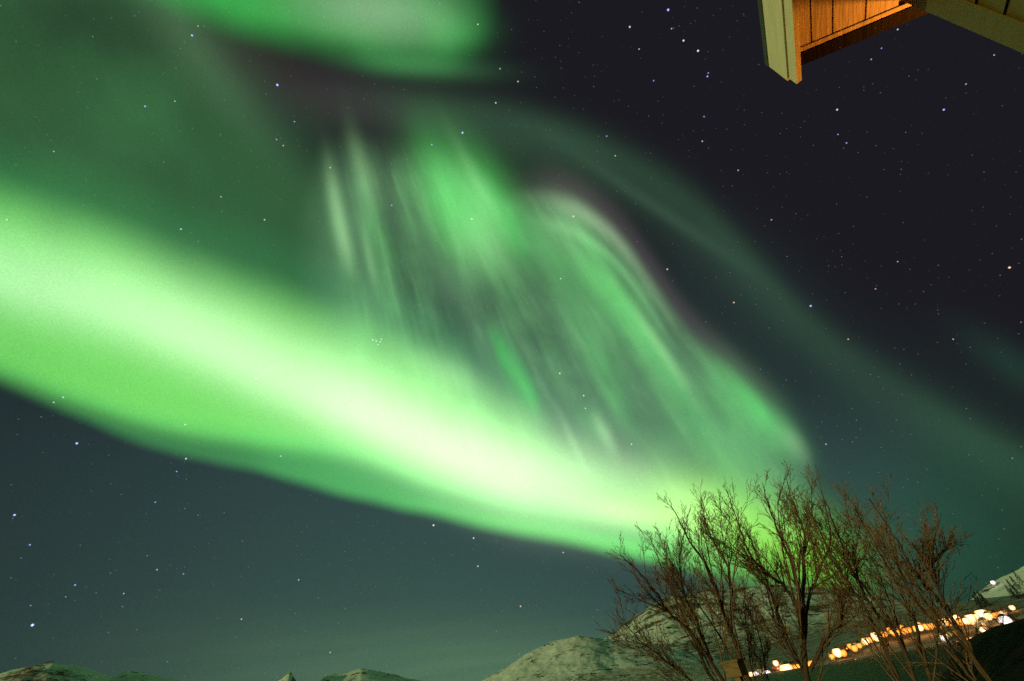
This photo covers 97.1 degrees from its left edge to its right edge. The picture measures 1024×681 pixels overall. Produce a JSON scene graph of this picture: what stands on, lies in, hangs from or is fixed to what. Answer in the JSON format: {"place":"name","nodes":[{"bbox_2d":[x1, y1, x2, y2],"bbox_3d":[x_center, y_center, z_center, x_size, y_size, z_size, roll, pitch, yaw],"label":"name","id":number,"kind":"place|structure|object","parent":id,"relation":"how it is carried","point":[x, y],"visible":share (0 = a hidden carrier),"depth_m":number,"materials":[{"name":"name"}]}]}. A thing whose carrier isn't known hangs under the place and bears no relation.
{"place":"outdoors","nodes":[
{"label":"outdoors","id":0,"kind":"place"},
{"bbox_2d":[0,661,176,680],"bbox_3d":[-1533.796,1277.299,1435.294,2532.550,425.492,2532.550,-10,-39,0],"label":"mountain","id":1,"kind":"structure","parent":0,"point":[50,671],"depth_m":1479.81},
{"bbox_2d":[279,668,419,680],"bbox_3d":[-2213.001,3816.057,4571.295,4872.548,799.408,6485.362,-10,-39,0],"label":"mountain","id":2,"kind":"structure","parent":0,"point":[361,674],"depth_m":4920.55,"materials":[{"name":"grey stone"}]},
{"bbox_2d":[0,0,1023,680],"label":"sky","id":3,"kind":"structure","parent":0,"point":[336,336],"materials":[{"name":"green"}]},
{"bbox_2d":[482,636,732,680],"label":"hill","id":4,"kind":"structure","parent":0,"point":[578,658],"depth_m":564.44,"materials":[{"name":"grey snow"}]},
{"bbox_2d":[604,584,950,657],"bbox_3d":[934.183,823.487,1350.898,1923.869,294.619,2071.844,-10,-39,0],"label":"mountain","id":5,"kind":"structure","parent":0,"point":[815,614],"depth_m":1177.28,"materials":[{"name":"grey stone"}]},
{"bbox_2d":[746,642,962,680],"bbox_3d":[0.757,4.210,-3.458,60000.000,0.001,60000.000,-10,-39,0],"label":"water","id":6,"kind":"structure","parent":0,"point":[868,669],"depth_m":163.92,"materials":[{"name":"black liquid"}]},
{"bbox_2d":[715,594,1023,680],"bbox_3d":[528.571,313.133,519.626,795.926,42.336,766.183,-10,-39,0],"label":"shore","id":7,"kind":"structure","parent":0,"point":[813,643],"depth_m":517.92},
{"bbox_2d":[753,665,767,673],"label":"house","id":8,"kind":"structure","parent":7,"relation":"on","point":[757,667],"depth_m":390.73,"materials":[{"name":"paint"}]},
{"bbox_2d":[771,661,780,671],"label":"house","id":9,"kind":"structure","parent":7,"relation":"on","point":[774,668],"depth_m":386.88,"materials":[{"name":"paint"}]},
{"bbox_2d":[773,659,778,669],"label":"street lamp","id":10,"kind":"object","parent":7,"relation":"on","point":[775,663],"visible":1,"depth_m":381.14,"materials":[{"name":"white"}]},
{"bbox_2d":[778,660,792,670],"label":"street lamp","id":11,"kind":"object","parent":7,"relation":"on","point":[784,665],"visible":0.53,"depth_m":376.40,"materials":[{"name":"yellow"}]},
{"bbox_2d":[829,653,834,659],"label":"street lamp","id":12,"kind":"object","parent":7,"relation":"on","point":[831,655],"visible":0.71,"depth_m":367.57,"materials":[{"name":"orange"}]},
{"bbox_2d":[832,646,841,659],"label":"street lamp","id":13,"kind":"object","parent":7,"relation":"on","point":[836,651],"visible":0.99,"depth_m":366.58,"materials":[{"name":"yellow"}]},
{"bbox_2d":[840,648,846,657],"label":"street lamp","id":14,"kind":"object","parent":7,"relation":"on","point":[843,652],"visible":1,"depth_m":364.97,"materials":[{"name":"orange"}]},
{"bbox_2d":[837,642,851,650],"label":"house","id":15,"kind":"structure","parent":7,"relation":"on","point":[846,648],"depth_m":401.75,"materials":[{"name":"paint"}]},
{"bbox_2d":[846,639,857,647],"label":"house","id":16,"kind":"structure","parent":7,"relation":"on","point":[852,641],"depth_m":402.27,"materials":[{"name":"paint"}]},
{"bbox_2d":[850,644,858,656],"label":"street lamp","id":17,"kind":"object","parent":7,"relation":"on","point":[854,648],"visible":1,"depth_m":363.24,"materials":[{"name":"orange"}]},
{"bbox_2d":[860,636,869,644],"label":"street lamp","id":18,"kind":"object","parent":7,"relation":"on","point":[864,640],"visible":0.52,"depth_m":382.79,"materials":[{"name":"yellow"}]},
{"bbox_2d":[870,630,879,642],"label":"street lamp","id":19,"kind":"object","parent":7,"relation":"on","point":[873,637],"visible":0.33,"depth_m":388.69,"materials":[{"name":"yellow glass"}]},
{"bbox_2d":[918,624,924,635],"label":"street lamp","id":20,"kind":"object","parent":7,"relation":"on","point":[920,626],"visible":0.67,"depth_m":373.75,"materials":[{"name":"yellow glass"}]},
{"bbox_2d":[922,622,930,632],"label":"street lamp","id":21,"kind":"object","parent":7,"relation":"on","point":[925,626],"visible":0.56,"depth_m":372.48,"materials":[{"name":"orange glass"}]},
{"bbox_2d":[962,616,970,627],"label":"street lamp","id":22,"kind":"object","parent":7,"relation":"on","point":[964,620],"visible":0.75,"depth_m":354.26,"materials":[{"name":"yellow glass"}]},
{"bbox_2d":[964,612,977,624],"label":"street lamp","id":23,"kind":"object","parent":7,"relation":"on","point":[971,616],"visible":0.57,"depth_m":354.70,"materials":[{"name":"yellow"}]},
{"bbox_2d":[972,595,983,607],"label":"spruce","id":24,"kind":"object","parent":7,"relation":"on","point":[975,599],"visible":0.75,"depth_m":516.96,"materials":[{"name":"green plant"}]},
{"bbox_2d":[973,607,986,619],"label":"street lamp","id":25,"kind":"object","parent":7,"relation":"on","point":[979,612],"visible":0.41,"depth_m":358.84,"materials":[{"name":"yellow glass"}]},
{"bbox_2d":[975,595,985,607],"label":"spruce","id":26,"kind":"object","parent":7,"relation":"on","point":[977,597],"visible":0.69,"depth_m":520.18,"materials":[{"name":"green plant"}]},
{"bbox_2d":[977,617,988,625],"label":"house","id":27,"kind":"structure","parent":7,"relation":"on","point":[982,620],"depth_m":351.58,"materials":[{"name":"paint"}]},
{"bbox_2d":[980,594,991,606],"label":"spruce","id":28,"kind":"object","parent":7,"relation":"on","point":[985,601],"visible":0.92,"depth_m":513.17,"materials":[{"name":"green plant"}]},
{"bbox_2d":[982,611,992,619],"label":"street lamp","id":29,"kind":"object","parent":7,"relation":"on","point":[985,615],"visible":0.73,"depth_m":350.49,"materials":[{"name":"yellow"}]},
{"bbox_2d":[988,605,1007,612],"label":"house","id":30,"kind":"structure","parent":7,"relation":"on","point":[996,608],"depth_m":370.51,"materials":[{"name":"paint"}]},
{"bbox_2d":[998,614,1012,623],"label":"street lamp","id":31,"kind":"object","parent":7,"relation":"on","point":[1007,620],"visible":0.38,"depth_m":322.14,"materials":[{"name":"white"}]},
{"bbox_2d":[1004,585,1016,598],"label":"spruce","id":32,"kind":"object","parent":7,"relation":"on","point":[1009,592],"visible":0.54,"depth_m":522.84,"materials":[{"name":"green plant"}]},
{"bbox_2d":[1006,579,1021,596],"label":"spruce","id":33,"kind":"object","parent":7,"relation":"on","point":[1012,587],"visible":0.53,"depth_m":528.66,"materials":[{"name":"plant"}]},
{"bbox_2d":[1009,576,1023,594],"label":"spruce","id":34,"kind":"object","parent":7,"relation":"on","point":[1017,587],"visible":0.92,"depth_m":520.57,"materials":[{"name":"green plant"}]},
{"bbox_2d":[1012,585,1022,598],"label":"spruce","id":35,"kind":"object","parent":7,"relation":"on","point":[1016,592],"visible":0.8,"depth_m":509.29,"materials":[{"name":"green plant"}]},
{"bbox_2d":[757,0,1023,83],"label":"house","id":36,"kind":"structure","parent":0,"point":[796,34],"depth_m":2.74,"materials":[{"name":"brown wood"}]},
{"bbox_2d":[934,627,956,638],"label":"house","id":37,"kind":"structure","parent":0,"point":[947,632],"depth_m":350.11,"materials":[{"name":"paint"}]},
{"bbox_2d":[938,618,1023,680],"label":"bank","id":38,"kind":"structure","parent":0,"point":[998,651],"depth_m":14.11,"materials":[{"name":"black soil"}]},
{"bbox_2d":[595,474,761,680],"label":"bare tree","id":39,"kind":"object","parent":38,"relation":"on","point":[674,572],"visible":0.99,"depth_m":10.34,"materials":[{"name":"brown wood"}]},
{"bbox_2d":[719,658,748,680],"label":"wooden box","id":40,"kind":"object","parent":38,"relation":"on","point":[736,669],"visible":1,"depth_m":7.82,"materials":[{"name":"brown wood"}]},
{"bbox_2d":[697,554,771,680],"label":"bare tree","id":41,"kind":"object","parent":38,"relation":"on","point":[750,638],"visible":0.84,"depth_m":11.45,"materials":[{"name":"brown wood"}]},
{"bbox_2d":[693,460,879,680],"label":"bare tree","id":42,"kind":"object","parent":38,"relation":"on","point":[801,607],"visible":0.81,"depth_m":10.32,"materials":[{"name":"brown wood"}]},
{"bbox_2d":[774,467,995,680],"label":"bare tree","id":43,"kind":"object","parent":38,"relation":"on","point":[845,553],"visible":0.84,"depth_m":9.16,"materials":[{"name":"brown plant"}]},
{"bbox_2d":[831,484,992,680],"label":"bare tree","id":44,"kind":"object","parent":38,"relation":"on","point":[931,561],"visible":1,"depth_m":8.07,"materials":[{"name":"brown wood"}]},
{"bbox_2d":[919,646,944,674],"bbox_3d":[17.654,13.391,18.873,0.935,0.920,0.709,-25,-41,18],"label":"bare shrub","id":45,"kind":"object","parent":38,"relation":"on","point":[940,671],"visible":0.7,"depth_m":18.66,"materials":[{"name":"brown plant"}]},
{"bbox_2d":[933,636,954,656],"bbox_3d":[20.616,14.544,21.464,0.958,0.927,0.827,-27,-42,20],"label":"bare shrub","id":46,"kind":"object","parent":38,"relation":"on","point":[939,647],"visible":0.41,"depth_m":21.44,"materials":[{"name":"brown plant"}]},
{"bbox_2d":[941,628,966,647],"bbox_3d":[18.913,12.710,19.272,0.985,0.915,0.601,-10,-39,0],"label":"bare shrub","id":47,"kind":"object","parent":38,"relation":"on","point":[954,641],"visible":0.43,"depth_m":19.27,"materials":[{"name":"brown plant"}]},
{"bbox_2d":[969,618,982,636],"bbox_3d":[22.849,14.088,22.255,0.698,0.905,0.672,-15,-39,6],"label":"bare shrub","id":48,"kind":"object","parent":38,"relation":"on","point":[975,627],"visible":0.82,"depth_m":22.23,"materials":[{"name":"brown plant"}]},
{"bbox_2d":[965,611,994,631],"bbox_3d":[20.479,12.335,19.733,1.102,0.889,0.801,8,-42,-21],"label":"bare shrub","id":49,"kind":"object","parent":38,"relation":"on","point":[983,625],"visible":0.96,"depth_m":19.65,"materials":[{"name":"brown plant"}]},
{"bbox_2d":[981,606,1005,624],"bbox_3d":[24.205,13.710,22.556,0.754,0.958,1.161,25,-50,-35],"label":"bare shrub","id":50,"kind":"object","parent":38,"relation":"on","point":[1002,619],"visible":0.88,"depth_m":22.53,"materials":[{"name":"orange plant"}]},
{"bbox_2d":[988,598,1018,620],"bbox_3d":[22.532,12.347,20.592,0.831,0.970,1.169,-10,-39,0],"label":"bare shrub","id":51,"kind":"object","parent":38,"relation":"on","point":[1007,614],"visible":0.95,"depth_m":20.53,"materials":[{"name":"brown plant"}]},
{"bbox_2d":[970,566,1023,599],"bbox_3d":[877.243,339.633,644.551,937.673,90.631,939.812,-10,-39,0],"label":"hill","id":52,"kind":"structure","parent":0,"point":[997,589],"depth_m":606.83,"materials":[{"name":"snow"}]},
{"bbox_2d":[1012,570,1023,592],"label":"spruce","id":53,"kind":"object","parent":52,"relation":"on","point":[1018,579],"visible":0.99,"depth_m":529.40,"materials":[{"name":"green plant"}]}
]}

